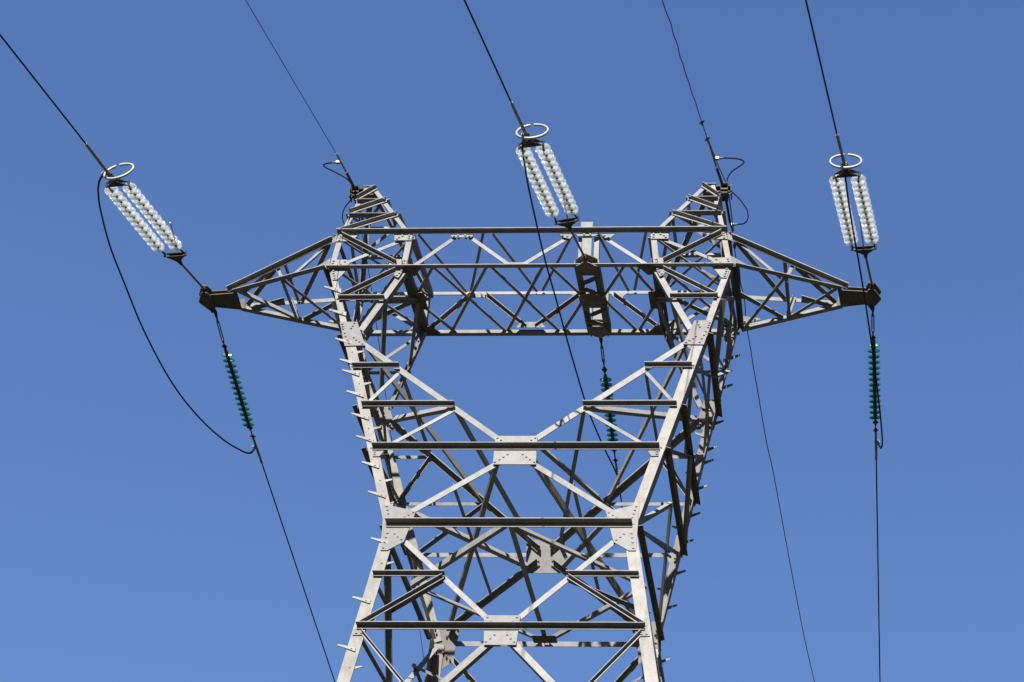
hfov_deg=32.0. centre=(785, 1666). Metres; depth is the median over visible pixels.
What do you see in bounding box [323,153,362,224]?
earth wire clamp
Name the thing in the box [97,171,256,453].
loop cable
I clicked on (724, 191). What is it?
earth wire clamp
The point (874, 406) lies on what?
tension insulator
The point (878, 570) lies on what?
conductor
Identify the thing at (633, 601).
conductor
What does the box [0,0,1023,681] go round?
sky
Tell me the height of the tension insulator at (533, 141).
0.906 m
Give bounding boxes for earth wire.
[245,0,336,153]
[362,234,425,669]
[662,0,706,136]
[732,232,814,681]
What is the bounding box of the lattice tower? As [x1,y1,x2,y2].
[199,182,880,681]
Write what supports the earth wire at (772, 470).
attached to the earth wire clamp at (724, 191)
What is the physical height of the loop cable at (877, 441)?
0.547 m
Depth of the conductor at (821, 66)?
26.72 m
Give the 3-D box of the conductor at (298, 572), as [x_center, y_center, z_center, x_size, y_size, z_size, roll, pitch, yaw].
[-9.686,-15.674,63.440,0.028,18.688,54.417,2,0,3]
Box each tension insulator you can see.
[85,142,206,290]
[213,309,262,463]
[510,101,586,260]
[599,338,619,484]
[829,135,876,287]
[868,307,880,460]
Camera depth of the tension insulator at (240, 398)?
34.81 m
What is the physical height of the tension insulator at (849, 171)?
0.915 m
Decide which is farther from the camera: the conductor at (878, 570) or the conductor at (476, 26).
the conductor at (878, 570)
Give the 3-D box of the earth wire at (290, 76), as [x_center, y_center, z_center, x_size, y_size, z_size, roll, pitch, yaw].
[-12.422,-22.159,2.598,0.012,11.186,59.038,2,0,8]
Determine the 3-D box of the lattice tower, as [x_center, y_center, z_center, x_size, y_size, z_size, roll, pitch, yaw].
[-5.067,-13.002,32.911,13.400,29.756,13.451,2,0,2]
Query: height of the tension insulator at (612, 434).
1.019 m
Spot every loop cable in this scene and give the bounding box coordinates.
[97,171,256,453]
[521,134,619,474]
[842,165,882,448]
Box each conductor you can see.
[0,34,85,144]
[262,463,334,681]
[464,0,511,102]
[620,494,644,681]
[805,0,837,135]
[876,461,880,681]
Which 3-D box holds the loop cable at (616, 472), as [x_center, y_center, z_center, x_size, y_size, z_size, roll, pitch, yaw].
[-4.042,-24.995,32.455,0.405,0.568,7.812,2,0,6]
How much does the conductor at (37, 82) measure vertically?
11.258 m
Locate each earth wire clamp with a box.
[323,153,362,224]
[699,119,748,248]
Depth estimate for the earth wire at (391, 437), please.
36.70 m
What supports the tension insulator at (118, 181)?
attached to the lattice tower
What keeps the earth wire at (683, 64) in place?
attached to the earth wire clamp at (724, 191)

